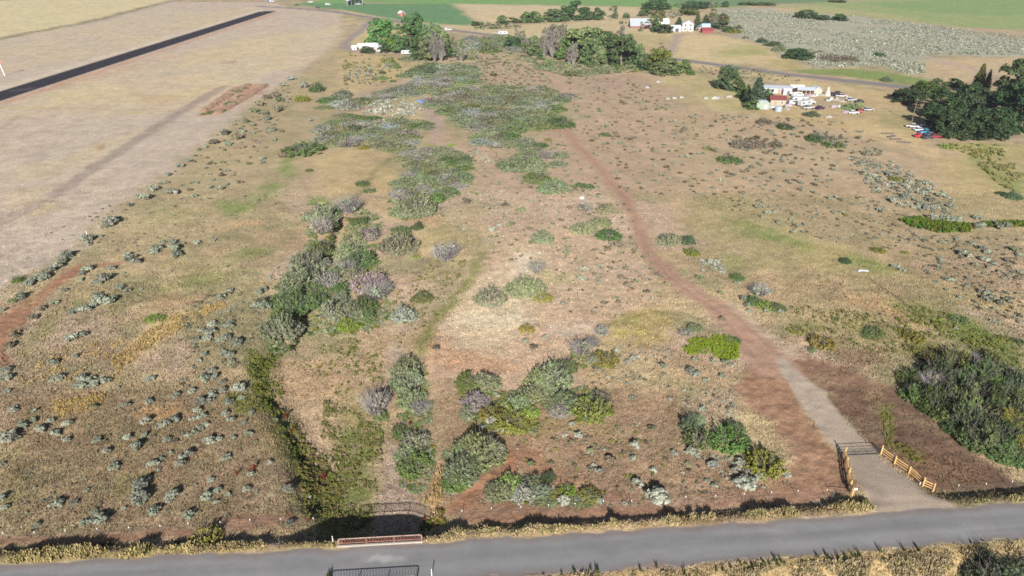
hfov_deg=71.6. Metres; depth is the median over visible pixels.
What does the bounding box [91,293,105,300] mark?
sagebrush
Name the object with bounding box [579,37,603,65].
broadleaf tree
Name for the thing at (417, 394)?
willow shrub
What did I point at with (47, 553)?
tall roadside grass
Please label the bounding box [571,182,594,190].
shrub
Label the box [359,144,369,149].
rabbitbrush
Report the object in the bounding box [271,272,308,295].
willow shrub
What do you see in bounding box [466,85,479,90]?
willow shrub
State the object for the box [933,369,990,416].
thicket shrub
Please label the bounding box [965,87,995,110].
broadleaf tree
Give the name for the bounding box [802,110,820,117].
shrub
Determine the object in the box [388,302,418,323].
willow shrub
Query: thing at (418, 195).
willow shrub
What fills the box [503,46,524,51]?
willow shrub
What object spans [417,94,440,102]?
willow shrub
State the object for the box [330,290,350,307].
willow shrub
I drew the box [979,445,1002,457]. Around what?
thicket shrub
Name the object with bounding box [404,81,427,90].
willow shrub
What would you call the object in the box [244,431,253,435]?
sagebrush
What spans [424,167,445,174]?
willow shrub
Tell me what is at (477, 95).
willow shrub
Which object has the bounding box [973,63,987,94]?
conifer tree
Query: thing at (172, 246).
sagebrush
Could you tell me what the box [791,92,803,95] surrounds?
van
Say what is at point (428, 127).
willow shrub
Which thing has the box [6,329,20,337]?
sagebrush
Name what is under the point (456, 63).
willow shrub
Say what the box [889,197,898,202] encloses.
sagebrush
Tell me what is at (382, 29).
broadleaf tree
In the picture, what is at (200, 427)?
sagebrush
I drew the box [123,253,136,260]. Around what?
sagebrush
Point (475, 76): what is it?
willow shrub
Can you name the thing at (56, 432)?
sagebrush
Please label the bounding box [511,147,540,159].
willow shrub
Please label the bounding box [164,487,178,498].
sagebrush
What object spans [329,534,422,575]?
road bridge
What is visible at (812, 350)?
shrub
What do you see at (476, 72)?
willow shrub
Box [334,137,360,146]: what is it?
willow shrub
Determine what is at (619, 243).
sagebrush
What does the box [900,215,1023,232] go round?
reeds
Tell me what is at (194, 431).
sagebrush
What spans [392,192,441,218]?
willow shrub
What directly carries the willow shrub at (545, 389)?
on the ground at (108, 136)
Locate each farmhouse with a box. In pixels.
[365,43,383,50]
[681,20,693,30]
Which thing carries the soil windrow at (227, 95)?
on the ground at (108, 136)
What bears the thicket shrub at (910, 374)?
on the ground at (108, 136)
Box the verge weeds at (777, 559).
[326,545,921,575]
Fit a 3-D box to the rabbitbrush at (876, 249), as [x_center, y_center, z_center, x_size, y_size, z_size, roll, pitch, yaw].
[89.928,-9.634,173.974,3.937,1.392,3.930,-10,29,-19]
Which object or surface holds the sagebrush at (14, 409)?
on the ground at (108, 136)
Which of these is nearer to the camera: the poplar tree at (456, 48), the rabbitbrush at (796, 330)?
the rabbitbrush at (796, 330)
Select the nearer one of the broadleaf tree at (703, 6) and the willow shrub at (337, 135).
the willow shrub at (337, 135)
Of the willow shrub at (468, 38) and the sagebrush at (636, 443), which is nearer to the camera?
the sagebrush at (636, 443)
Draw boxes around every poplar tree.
[390,23,402,52]
[426,30,439,61]
[436,34,445,61]
[445,34,452,55]
[449,36,455,55]
[452,41,460,57]
[455,39,466,61]
[514,25,520,36]
[518,31,527,42]
[535,30,549,56]
[535,48,543,58]
[543,27,552,52]
[544,23,558,57]
[553,23,567,59]
[565,51,572,61]
[568,41,578,64]
[609,5,618,18]
[617,21,628,35]
[644,15,660,30]
[705,8,719,23]
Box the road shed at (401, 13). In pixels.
[398,10,405,16]
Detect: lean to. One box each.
[789,85,804,89]
[796,87,815,92]
[811,85,822,93]
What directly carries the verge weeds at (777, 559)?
on the ground at (108, 136)
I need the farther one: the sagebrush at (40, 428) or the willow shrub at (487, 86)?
the willow shrub at (487, 86)
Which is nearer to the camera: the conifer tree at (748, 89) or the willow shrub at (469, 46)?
the conifer tree at (748, 89)
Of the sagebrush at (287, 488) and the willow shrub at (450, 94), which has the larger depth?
the willow shrub at (450, 94)
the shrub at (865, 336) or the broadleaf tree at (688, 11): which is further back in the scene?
the broadleaf tree at (688, 11)
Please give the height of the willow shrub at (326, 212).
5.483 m
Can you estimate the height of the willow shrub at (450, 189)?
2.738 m
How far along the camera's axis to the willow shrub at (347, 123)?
278.23 m
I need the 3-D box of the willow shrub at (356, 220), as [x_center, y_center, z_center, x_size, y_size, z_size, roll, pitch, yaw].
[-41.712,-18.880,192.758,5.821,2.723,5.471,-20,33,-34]
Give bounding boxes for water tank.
[774,106,782,111]
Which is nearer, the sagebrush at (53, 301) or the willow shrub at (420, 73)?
the sagebrush at (53, 301)
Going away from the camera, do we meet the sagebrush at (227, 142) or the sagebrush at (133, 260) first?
the sagebrush at (133, 260)
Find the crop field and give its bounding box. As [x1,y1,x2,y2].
[290,0,1023,29]
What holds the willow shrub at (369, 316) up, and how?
on the ground at (108, 136)
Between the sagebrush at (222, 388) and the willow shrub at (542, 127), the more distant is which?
the willow shrub at (542, 127)
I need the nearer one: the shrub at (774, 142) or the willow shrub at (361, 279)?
the willow shrub at (361, 279)
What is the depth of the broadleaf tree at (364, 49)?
443.95 m
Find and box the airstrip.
[0,11,273,100]
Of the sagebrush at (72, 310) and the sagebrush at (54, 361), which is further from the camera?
the sagebrush at (72, 310)
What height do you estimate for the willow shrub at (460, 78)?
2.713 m
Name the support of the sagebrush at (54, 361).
on the ground at (108, 136)
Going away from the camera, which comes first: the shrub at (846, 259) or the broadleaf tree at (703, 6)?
the shrub at (846, 259)
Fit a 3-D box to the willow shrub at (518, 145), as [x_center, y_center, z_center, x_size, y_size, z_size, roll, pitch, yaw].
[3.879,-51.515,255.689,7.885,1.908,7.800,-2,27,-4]
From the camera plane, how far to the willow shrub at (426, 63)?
403.24 m
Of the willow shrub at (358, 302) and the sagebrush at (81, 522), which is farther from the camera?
the willow shrub at (358, 302)
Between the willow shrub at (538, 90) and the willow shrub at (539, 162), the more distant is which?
the willow shrub at (538, 90)
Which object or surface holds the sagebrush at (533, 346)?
on the ground at (108, 136)
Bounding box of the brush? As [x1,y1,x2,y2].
[265,34,678,508]
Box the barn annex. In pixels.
[659,18,669,24]
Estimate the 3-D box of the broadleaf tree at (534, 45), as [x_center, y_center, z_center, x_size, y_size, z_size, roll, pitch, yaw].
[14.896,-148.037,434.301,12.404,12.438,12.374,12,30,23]
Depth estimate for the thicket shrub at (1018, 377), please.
121.80 m
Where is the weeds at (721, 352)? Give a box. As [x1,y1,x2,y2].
[145,52,1023,568]
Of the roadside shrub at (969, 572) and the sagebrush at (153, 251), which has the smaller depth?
the roadside shrub at (969, 572)
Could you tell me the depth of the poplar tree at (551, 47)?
422.98 m
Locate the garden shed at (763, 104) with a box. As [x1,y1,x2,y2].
[756,99,769,108]
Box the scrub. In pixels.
[14,2,1023,517]
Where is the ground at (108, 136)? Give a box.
[0,0,1023,575]
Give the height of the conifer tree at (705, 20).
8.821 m
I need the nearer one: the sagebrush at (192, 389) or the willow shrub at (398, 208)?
the sagebrush at (192, 389)
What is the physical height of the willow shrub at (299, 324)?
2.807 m
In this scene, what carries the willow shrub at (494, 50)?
on the ground at (108, 136)
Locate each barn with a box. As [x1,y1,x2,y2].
[346,0,362,5]
[628,18,649,27]
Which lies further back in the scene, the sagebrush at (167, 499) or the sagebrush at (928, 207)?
the sagebrush at (928, 207)
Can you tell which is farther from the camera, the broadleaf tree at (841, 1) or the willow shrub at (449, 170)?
the broadleaf tree at (841, 1)
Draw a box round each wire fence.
[2,518,313,539]
[434,489,827,516]
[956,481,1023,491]
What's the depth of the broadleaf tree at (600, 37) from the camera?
404.49 m
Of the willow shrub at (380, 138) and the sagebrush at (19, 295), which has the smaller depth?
the sagebrush at (19, 295)
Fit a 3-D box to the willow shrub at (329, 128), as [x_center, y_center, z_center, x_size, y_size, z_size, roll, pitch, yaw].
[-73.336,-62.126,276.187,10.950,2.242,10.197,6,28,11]
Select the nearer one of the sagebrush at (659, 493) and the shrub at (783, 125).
the sagebrush at (659, 493)
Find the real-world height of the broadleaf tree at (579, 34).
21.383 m
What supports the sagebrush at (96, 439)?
on the ground at (108, 136)
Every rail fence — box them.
[843,447,854,496]
[880,445,935,491]
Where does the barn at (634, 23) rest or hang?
on the ground at (108, 136)
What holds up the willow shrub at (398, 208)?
on the ground at (108, 136)
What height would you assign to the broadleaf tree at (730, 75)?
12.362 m
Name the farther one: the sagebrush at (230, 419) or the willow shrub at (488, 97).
the willow shrub at (488, 97)
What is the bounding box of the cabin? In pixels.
[768,95,786,105]
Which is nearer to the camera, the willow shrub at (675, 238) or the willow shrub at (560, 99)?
the willow shrub at (675, 238)
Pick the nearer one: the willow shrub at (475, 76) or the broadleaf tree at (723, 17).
the willow shrub at (475, 76)
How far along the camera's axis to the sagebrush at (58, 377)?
123.83 m
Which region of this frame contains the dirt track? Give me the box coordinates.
[546,127,803,379]
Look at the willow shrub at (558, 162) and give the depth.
236.08 m
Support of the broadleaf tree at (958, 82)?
on the ground at (108, 136)
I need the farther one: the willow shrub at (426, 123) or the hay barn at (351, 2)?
the hay barn at (351, 2)
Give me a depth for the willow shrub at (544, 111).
297.53 m
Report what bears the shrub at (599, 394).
on the ground at (108, 136)
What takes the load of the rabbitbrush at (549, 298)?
on the ground at (108, 136)
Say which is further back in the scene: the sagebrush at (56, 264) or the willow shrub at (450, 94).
the willow shrub at (450, 94)
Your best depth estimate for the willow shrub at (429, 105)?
312.46 m
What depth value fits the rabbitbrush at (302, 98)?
322.75 m
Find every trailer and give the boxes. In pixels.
[401,50,409,54]
[498,31,507,34]
[782,88,791,94]
[787,99,797,103]
[791,96,808,99]
[797,99,812,105]
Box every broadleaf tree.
[359,46,375,53]
[364,17,394,47]
[377,41,389,52]
[387,37,401,51]
[398,11,423,49]
[409,37,430,59]
[416,39,438,59]
[421,21,442,51]
[426,26,448,56]
[471,21,479,25]
[495,15,508,23]
[503,35,520,46]
[508,17,522,23]
[519,42,529,48]
[520,11,540,22]
[526,35,545,54]
[542,8,557,19]
[546,9,567,21]
[553,37,576,58]
[561,0,585,19]
[565,26,602,62]
[578,6,593,19]
[578,28,613,62]
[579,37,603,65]
[591,45,608,63]
[592,7,606,19]
[597,32,615,60]
[604,33,639,66]
[605,42,622,62]
[622,44,643,63]
[636,11,647,15]
[637,54,655,70]
[638,9,652,13]
[640,0,671,9]
[647,48,672,68]
[649,58,683,75]
[651,10,665,24]
[652,24,674,32]
[670,62,690,72]
[679,9,699,14]
[681,1,700,9]
[681,59,691,72]
[686,70,695,74]
[692,1,709,8]
[709,21,730,28]
[715,13,729,20]
[715,65,739,90]
[721,1,728,6]
[729,75,745,92]
[735,89,744,97]
[738,1,761,4]
[743,100,759,109]
[758,2,774,5]
[764,89,773,100]
[782,51,795,57]
[787,47,815,59]
[793,9,817,18]
[812,15,830,19]
[828,0,846,2]
[830,14,849,20]
[891,90,904,97]
[892,87,924,104]
[908,79,938,100]
[921,87,967,119]
[923,103,946,126]
[927,77,949,94]
[931,109,968,137]
[941,82,987,112]
[946,78,962,87]
[947,110,987,140]
[964,107,1013,140]
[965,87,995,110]
[986,106,1023,138]
[992,58,1023,103]
[992,81,1023,107]
[1008,102,1023,129]
[1010,91,1023,131]
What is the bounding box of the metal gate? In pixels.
[846,448,881,455]
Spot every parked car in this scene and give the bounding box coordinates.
[815,105,824,109]
[847,110,858,113]
[913,127,923,131]
[913,133,922,137]
[921,134,933,138]
[931,133,942,137]
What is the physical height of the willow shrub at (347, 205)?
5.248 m
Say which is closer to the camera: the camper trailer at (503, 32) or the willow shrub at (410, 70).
the willow shrub at (410, 70)
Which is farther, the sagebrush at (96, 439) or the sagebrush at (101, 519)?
the sagebrush at (96, 439)
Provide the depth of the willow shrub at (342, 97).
325.30 m
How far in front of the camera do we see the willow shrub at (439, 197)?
205.72 m
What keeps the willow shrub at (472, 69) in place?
on the ground at (108, 136)
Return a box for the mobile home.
[763,85,792,93]
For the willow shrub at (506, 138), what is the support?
on the ground at (108, 136)
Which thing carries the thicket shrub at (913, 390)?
on the ground at (108, 136)
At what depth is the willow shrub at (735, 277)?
160.45 m
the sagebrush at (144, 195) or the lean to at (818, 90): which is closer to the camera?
the sagebrush at (144, 195)
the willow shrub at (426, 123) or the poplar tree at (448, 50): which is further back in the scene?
the poplar tree at (448, 50)
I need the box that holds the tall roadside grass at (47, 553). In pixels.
[0,466,1023,575]
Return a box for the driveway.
[776,356,955,510]
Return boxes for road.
[0,501,1023,575]
[256,5,990,103]
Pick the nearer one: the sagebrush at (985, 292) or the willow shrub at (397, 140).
the sagebrush at (985, 292)
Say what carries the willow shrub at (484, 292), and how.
on the ground at (108, 136)
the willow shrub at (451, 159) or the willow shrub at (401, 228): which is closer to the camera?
the willow shrub at (401, 228)
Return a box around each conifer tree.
[674,17,681,25]
[693,13,701,30]
[701,14,709,23]
[741,77,766,106]
[741,84,750,102]
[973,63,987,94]
[984,69,991,91]
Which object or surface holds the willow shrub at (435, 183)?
on the ground at (108, 136)
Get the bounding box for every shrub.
[11,274,25,282]
[209,523,219,533]
[257,306,301,343]
[267,305,300,327]
[268,285,305,310]
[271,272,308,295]
[278,318,304,335]
[279,260,320,286]
[280,140,327,157]
[282,297,309,315]
[285,246,330,274]
[300,199,342,221]
[302,288,331,309]
[304,238,333,256]
[304,281,329,295]
[307,215,333,233]
[308,80,323,92]
[310,125,332,133]
[311,133,334,144]
[313,104,333,109]
[313,268,341,287]
[314,122,336,130]
[316,95,340,103]
[317,129,340,138]
[318,299,348,321]
[321,136,348,147]
[322,216,338,228]
[323,118,345,126]
[326,98,350,106]
[326,263,347,279]
[329,280,349,293]
[330,89,353,97]
[330,93,352,101]
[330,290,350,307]
[331,112,350,118]
[331,133,350,141]
[332,203,343,215]
[332,241,365,259]
[332,302,364,324]
[333,100,362,110]
[333,121,361,130]
[333,192,363,213]
[333,256,358,271]
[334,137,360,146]
[336,317,362,332]
[338,114,356,121]
[338,265,366,283]
[339,129,360,136]
[339,227,367,245]
[340,245,378,269]
[341,112,361,118]
[343,124,361,131]
[346,135,363,141]
[348,267,391,294]
[349,215,368,225]
[350,119,373,127]
[350,292,379,312]
[351,96,373,103]
[351,100,368,105]
[354,382,393,416]
[355,179,370,186]
[356,223,384,242]
[357,310,377,324]
[358,132,379,139]
[358,278,390,299]
[359,115,381,121]
[361,125,385,133]
[362,94,378,99]
[363,188,375,193]
[367,136,390,142]
[368,120,393,127]
[369,95,385,102]
[370,139,394,148]
[371,87,395,94]
[372,410,389,421]
[374,281,395,293]
[376,73,388,79]
[376,93,396,98]
[376,229,421,256]
[378,128,396,134]
[380,122,399,129]
[380,130,398,136]
[382,60,394,68]
[382,142,414,152]
[385,115,407,123]
[386,85,413,93]
[387,89,408,97]
[387,176,419,187]
[387,187,410,201]
[387,354,425,380]
[387,363,424,393]
[388,137,405,144]
[388,185,418,195]
[388,202,414,218]
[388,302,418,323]
[389,125,412,132]
[389,133,408,138]
[389,223,412,235]
[390,61,400,68]
[391,424,406,435]
[391,425,412,441]
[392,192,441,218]
[393,120,411,126]
[393,153,415,162]
[393,445,417,464]
[394,449,430,479]
[395,72,415,77]
[395,83,417,90]
[396,150,417,157]
[396,383,430,411]
[397,129,419,135]
[397,429,431,456]
[398,55,416,61]
[398,186,440,206]
[399,171,417,176]
[399,182,421,188]
[401,139,420,146]
[401,146,416,152]
[402,159,423,168]
[403,90,421,97]
[404,68,421,72]
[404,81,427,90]
[405,133,422,139]
[406,157,426,163]
[406,166,425,173]
[407,119,428,124]
[407,122,422,128]
[408,398,432,414]
[409,69,429,76]
[409,290,434,303]
[410,64,428,68]
[410,75,430,82]
[410,220,423,230]
[413,185,434,194]
[414,84,442,93]
[414,146,438,155]
[414,174,440,184]
[415,161,439,172]
[416,66,440,74]
[416,124,435,130]
[416,179,441,189]
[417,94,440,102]
[417,121,434,125]
[418,153,433,160]
[420,75,441,81]
[420,169,442,177]
[421,61,442,66]
[421,99,446,109]
[423,173,448,182]
[424,80,441,85]
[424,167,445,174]
[425,190,446,203]
[428,149,441,155]
[429,160,450,166]
[430,89,453,96]
[430,238,463,260]
[431,64,459,70]
[432,69,450,74]
[433,74,453,82]
[433,97,461,106]
[433,105,464,115]
[433,144,452,151]
[433,185,460,197]
[435,82,452,87]
[437,148,463,156]
[437,154,460,165]
[439,175,461,185]
[439,468,472,493]
[441,88,466,98]
[441,101,462,109]
[441,166,464,174]
[441,454,480,487]
[444,80,459,84]
[445,85,469,92]
[445,181,468,189]
[446,72,467,76]
[446,150,469,157]
[446,170,475,183]
[447,61,464,68]
[448,113,475,120]
[449,70,470,77]
[450,92,477,102]
[450,425,508,472]
[450,438,474,458]
[453,164,474,171]
[453,371,480,391]
[454,75,470,79]
[455,155,472,161]
[455,160,473,167]
[456,118,485,127]
[457,35,479,41]
[457,62,480,70]
[458,67,477,74]
[458,388,491,411]
[458,404,477,421]
[459,73,480,78]
[459,77,484,85]
[459,105,484,114]
[459,450,489,473]
[462,103,479,108]
[463,39,478,43]
[463,47,482,52]
[464,70,482,75]
[464,122,491,131]
[465,42,486,49]
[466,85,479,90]
[467,137,493,145]
[468,133,491,139]
[469,111,490,117]
[470,88,489,93]
[470,89,491,96]
[471,128,496,137]
[471,371,502,391]
[472,94,483,99]
[472,99,489,106]
[472,284,508,307]
[473,106,498,114]
[474,95,500,102]
[476,114,498,124]
[477,83,502,89]
[478,40,492,43]
[478,42,499,48]
[479,45,502,52]
[480,36,494,40]
[482,96,509,106]
[482,126,510,133]
[482,477,513,503]
[483,111,504,118]
[483,130,500,137]
[484,439,507,459]
[485,104,510,111]
[485,140,503,147]
[486,33,503,39]
[487,132,505,141]
[488,40,503,45]
[488,113,519,124]
[489,86,508,94]
[489,118,512,126]
[491,120,527,133]
[492,36,506,41]
[493,108,516,116]
[494,44,504,48]
[494,94,508,99]
[494,131,521,138]
[495,83,519,91]
[495,154,528,172]
[496,139,514,146]
[498,136,514,142]
[500,90,517,95]
[502,94,528,104]
[502,111,526,119]
[502,270,547,299]
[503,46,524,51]
[503,394,530,411]
[506,107,536,117]
[509,479,536,505]
[510,84,529,90]
[511,135,537,144]
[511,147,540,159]
[513,101,535,107]
[513,104,537,112]
[513,120,534,127]
[513,142,531,149]
[513,152,549,171]
[514,381,544,402]
[515,145,543,151]
[516,92,533,98]
[518,89,544,97]
[518,97,543,103]
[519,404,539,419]
[520,115,548,122]
[521,474,542,492]
[522,85,539,91]
[522,168,551,184]
[523,106,554,118]
[523,365,555,388]
[524,121,554,131]
[525,257,545,273]
[527,166,547,173]
[527,481,552,498]
[528,106,552,111]
[530,358,573,391]
[531,228,554,244]
[532,84,549,91]
[532,141,548,147]
[533,92,553,99]
[534,59,558,70]
[534,99,551,105]
[536,174,568,194]
[536,380,558,397]
[539,87,558,93]
[539,148,557,158]
[540,470,555,483]
[541,112,565,120]
[544,95,571,103]
[546,105,567,111]
[546,116,575,128]
[546,400,569,418]
[547,387,582,415]
[548,158,568,167]
[551,61,576,73]
[551,150,568,158]
[553,355,579,375]
[554,92,578,98]
[563,69,585,76]
[566,217,598,234]
[566,337,595,355]
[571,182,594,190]
[577,200,595,211]
[578,66,598,75]
[584,334,603,346]
[584,354,600,364]
[586,213,612,227]
[589,390,612,403]
[591,65,608,73]
[593,227,623,241]
[594,324,611,335]
[596,201,617,213]
[598,132,611,136]
[655,232,683,246]
[678,327,691,335]
[678,414,701,432]
[681,234,696,244]
[682,424,712,450]
[684,321,703,332]
[685,412,706,428]
[707,423,750,456]
[707,432,723,444]
[716,154,742,164]
[722,25,742,32]
[723,419,746,435]
[725,335,741,344]
[729,272,745,281]
[730,139,754,149]
[745,293,761,306]
[746,140,769,148]
[747,280,774,296]
[755,37,768,42]
[755,117,773,124]
[762,39,781,46]
[767,301,786,312]
[768,141,782,145]
[771,44,786,51]
[776,122,794,129]
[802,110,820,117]
[804,133,824,142]
[807,347,816,352]
[817,53,837,60]
[821,139,843,147]
[830,53,859,62]
[838,256,852,263]
[842,101,863,110]
[858,330,877,339]
[860,324,886,337]
[873,51,886,56]
[879,75,893,81]
[895,364,927,386]
[897,378,934,404]
[904,345,921,354]
[914,348,936,363]
[914,381,958,417]
[916,354,959,383]
[917,404,932,414]
[918,366,949,389]
[931,404,963,424]
[933,345,976,371]
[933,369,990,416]
[938,394,993,439]
[939,362,975,396]
[940,418,973,439]
[945,313,975,325]
[954,416,1003,456]
[956,354,1005,390]
[957,564,978,575]
[959,376,1009,415]
[959,542,1023,575]
[961,349,983,364]
[975,349,1009,365]
[975,402,1011,431]
[978,352,1020,386]
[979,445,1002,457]
[980,414,1023,452]
[982,438,1023,466]
[984,379,1023,420]
[992,404,1023,427]
[1000,363,1023,392]
[1001,189,1023,200]
[1002,551,1023,574]
[1005,424,1023,452]
[1006,446,1023,469]
[1007,336,1023,347]
[1009,392,1023,427]
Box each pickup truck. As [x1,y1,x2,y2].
[802,104,814,109]
[835,93,847,97]
[906,123,919,127]
[918,128,933,133]
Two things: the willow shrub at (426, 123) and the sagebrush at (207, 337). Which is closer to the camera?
the sagebrush at (207, 337)
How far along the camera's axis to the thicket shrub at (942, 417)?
114.34 m
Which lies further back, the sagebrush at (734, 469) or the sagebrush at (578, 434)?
the sagebrush at (578, 434)
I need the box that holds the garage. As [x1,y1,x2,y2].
[670,25,681,31]
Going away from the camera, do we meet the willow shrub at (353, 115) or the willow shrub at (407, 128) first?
the willow shrub at (407, 128)
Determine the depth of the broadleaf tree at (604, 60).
402.78 m
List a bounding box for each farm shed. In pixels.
[696,24,710,29]
[700,27,712,32]
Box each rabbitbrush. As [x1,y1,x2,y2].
[142,313,167,323]
[187,524,223,543]
[193,535,209,545]
[294,92,311,101]
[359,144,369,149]
[379,56,394,63]
[476,403,504,421]
[489,404,530,435]
[495,471,520,494]
[510,420,531,433]
[518,324,535,333]
[533,289,554,303]
[552,488,564,500]
[557,481,576,496]
[570,395,613,424]
[579,484,602,504]
[589,349,620,368]
[683,246,700,256]
[727,28,740,32]
[742,446,788,481]
[755,299,777,311]
[786,324,805,335]
[807,330,838,350]
[869,245,887,253]
[887,176,905,181]
[893,326,908,334]
[898,328,925,343]
[938,141,955,148]
[996,335,1015,343]
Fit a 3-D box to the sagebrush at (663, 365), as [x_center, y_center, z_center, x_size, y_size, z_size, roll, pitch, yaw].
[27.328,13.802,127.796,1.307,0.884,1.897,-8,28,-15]
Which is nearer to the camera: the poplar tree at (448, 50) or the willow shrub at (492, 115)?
the willow shrub at (492, 115)
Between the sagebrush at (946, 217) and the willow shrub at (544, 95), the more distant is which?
the willow shrub at (544, 95)
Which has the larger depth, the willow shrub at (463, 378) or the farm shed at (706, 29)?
the farm shed at (706, 29)
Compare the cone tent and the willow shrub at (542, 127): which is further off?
the cone tent
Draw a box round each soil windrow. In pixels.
[200,83,251,112]
[212,83,268,114]
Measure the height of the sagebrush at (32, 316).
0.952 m
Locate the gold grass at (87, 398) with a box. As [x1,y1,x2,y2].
[17,301,224,414]
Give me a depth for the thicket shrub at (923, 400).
116.44 m
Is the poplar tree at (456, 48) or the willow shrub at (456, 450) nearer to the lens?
the willow shrub at (456, 450)
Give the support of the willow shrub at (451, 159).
on the ground at (108, 136)
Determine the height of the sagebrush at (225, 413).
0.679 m
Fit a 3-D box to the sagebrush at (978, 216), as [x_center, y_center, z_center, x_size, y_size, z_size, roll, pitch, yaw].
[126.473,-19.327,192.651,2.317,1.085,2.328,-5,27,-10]
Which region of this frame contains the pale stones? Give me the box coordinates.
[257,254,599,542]
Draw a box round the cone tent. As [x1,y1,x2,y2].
[824,85,830,95]
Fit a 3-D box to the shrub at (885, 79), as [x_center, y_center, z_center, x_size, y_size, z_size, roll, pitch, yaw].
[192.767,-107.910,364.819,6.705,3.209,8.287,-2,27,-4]
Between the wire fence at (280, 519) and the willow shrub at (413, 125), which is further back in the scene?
the willow shrub at (413, 125)
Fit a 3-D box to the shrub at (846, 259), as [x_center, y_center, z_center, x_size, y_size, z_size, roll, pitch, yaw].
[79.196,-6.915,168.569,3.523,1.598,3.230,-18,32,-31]
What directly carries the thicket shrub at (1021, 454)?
on the ground at (108, 136)
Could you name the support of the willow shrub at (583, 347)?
on the ground at (108, 136)
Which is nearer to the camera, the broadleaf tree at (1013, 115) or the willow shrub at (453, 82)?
the broadleaf tree at (1013, 115)
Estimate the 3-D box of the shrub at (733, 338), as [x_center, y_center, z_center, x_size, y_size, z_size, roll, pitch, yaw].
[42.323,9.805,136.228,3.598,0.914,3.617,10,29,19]
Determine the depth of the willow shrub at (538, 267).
162.85 m
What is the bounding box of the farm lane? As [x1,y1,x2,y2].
[338,19,689,56]
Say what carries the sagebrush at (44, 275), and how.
on the ground at (108, 136)
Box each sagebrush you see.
[0,366,11,372]
[0,373,11,381]
[0,429,21,442]
[0,492,5,500]
[0,503,9,510]
[3,341,16,348]
[6,298,16,303]
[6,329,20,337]
[9,405,17,411]
[14,292,24,299]
[16,421,28,427]
[21,280,33,285]
[24,117,1023,514]
[25,313,36,319]
[27,275,43,281]
[32,521,41,528]
[33,424,46,432]
[38,272,51,278]
[42,267,55,271]
[45,418,54,422]
[46,358,59,364]
[48,262,62,267]
[48,428,61,435]
[49,300,58,304]
[49,373,64,381]
[53,497,64,506]
[54,257,67,263]
[59,249,72,257]
[61,420,72,425]
[62,436,70,441]
[64,331,81,342]
[67,309,77,313]
[69,499,78,505]
[71,381,85,388]
[73,305,91,310]
[73,374,86,381]
[78,234,92,240]
[78,270,86,274]
[78,331,88,336]
[79,264,92,271]
[79,518,88,526]
[83,240,91,245]
[84,375,96,382]
[85,301,97,306]
[87,511,108,524]
[88,403,97,407]
[89,377,106,387]
[90,279,101,283]
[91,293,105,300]
[91,436,100,442]
[91,508,98,513]
[96,272,112,280]
[96,296,115,304]
[100,222,109,227]
[101,215,118,224]
[101,448,111,453]
[107,265,115,269]
[107,461,118,470]
[114,284,123,289]
[119,402,131,408]
[122,434,131,439]
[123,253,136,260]
[127,258,140,262]
[128,440,141,451]
[128,489,149,505]
[131,477,148,489]
[135,193,150,198]
[136,500,145,506]
[140,415,150,424]
[140,431,148,438]
[144,375,155,381]
[144,397,153,405]
[144,474,151,481]
[145,184,158,190]
[145,460,160,466]
[146,250,158,253]
[147,504,161,515]
[149,243,161,250]
[155,419,171,428]
[162,435,171,442]
[163,496,173,502]
[164,188,177,193]
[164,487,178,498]
[167,243,179,249]
[168,239,176,243]
[168,414,179,422]
[170,249,183,257]
[171,391,180,397]
[173,459,186,466]
[178,448,193,459]
[181,509,194,519]
[185,428,198,437]
[188,387,195,393]
[191,336,199,340]
[192,406,201,412]
[193,397,206,405]
[196,412,206,419]
[196,425,203,430]
[199,372,210,382]
[200,421,209,426]
[200,489,211,499]
[201,334,212,341]
[202,435,214,444]
[204,326,216,334]
[205,368,216,373]
[206,397,214,402]
[207,139,218,143]
[207,320,218,325]
[207,390,217,397]
[207,477,214,482]
[210,372,218,379]
[212,487,222,493]
[214,435,222,440]
[215,293,225,299]
[218,386,226,391]
[221,130,228,134]
[221,322,234,328]
[221,334,231,341]
[221,351,235,357]
[221,410,229,416]
[221,452,230,460]
[223,141,231,144]
[224,398,233,404]
[226,417,235,421]
[227,359,234,364]
[228,337,242,345]
[230,382,244,390]
[232,133,241,138]
[242,485,250,491]
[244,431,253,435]
[249,107,258,111]
[250,301,259,306]
[254,288,262,294]
[254,297,267,302]
[255,100,263,104]
[259,300,272,308]
[262,94,271,98]
[271,91,279,95]
[271,104,281,110]
[275,96,282,100]
[277,152,286,156]
[282,484,293,492]
[285,519,294,526]
[298,81,307,87]
[432,344,439,350]
[485,415,495,422]
[526,460,534,466]
[529,344,537,349]
[556,494,569,506]
[574,432,582,437]
[576,275,585,280]
[578,265,589,270]
[586,447,594,452]
[592,494,603,503]
[594,468,602,473]
[605,455,616,463]
[614,240,624,246]
[624,359,630,364]
[629,440,639,449]
[629,455,635,460]
[631,477,644,486]
[643,485,670,505]
[648,466,656,472]
[660,362,667,368]
[670,449,678,455]
[685,365,695,374]
[685,445,696,454]
[692,371,701,376]
[695,275,704,278]
[698,405,707,410]
[705,460,719,469]
[717,9,1023,73]
[730,465,740,472]
[732,478,743,487]
[734,457,748,466]
[735,473,758,490]
[739,295,747,300]
[745,467,752,474]
[754,472,764,480]
[782,471,792,477]
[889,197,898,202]
[891,264,900,267]
[900,192,909,196]
[916,200,926,204]
[921,205,930,209]
[928,213,938,219]
[930,204,940,208]
[936,191,948,196]
[939,214,953,221]
[945,277,954,280]
[949,215,962,221]
[957,250,972,257]
[972,215,983,218]
[974,221,987,228]
[979,245,990,248]
[979,255,990,261]
[980,295,990,300]
[982,290,991,294]
[989,294,997,299]
[994,221,1004,228]
[996,299,1005,305]
[1002,297,1011,301]
[1003,221,1012,226]
[1008,246,1018,251]

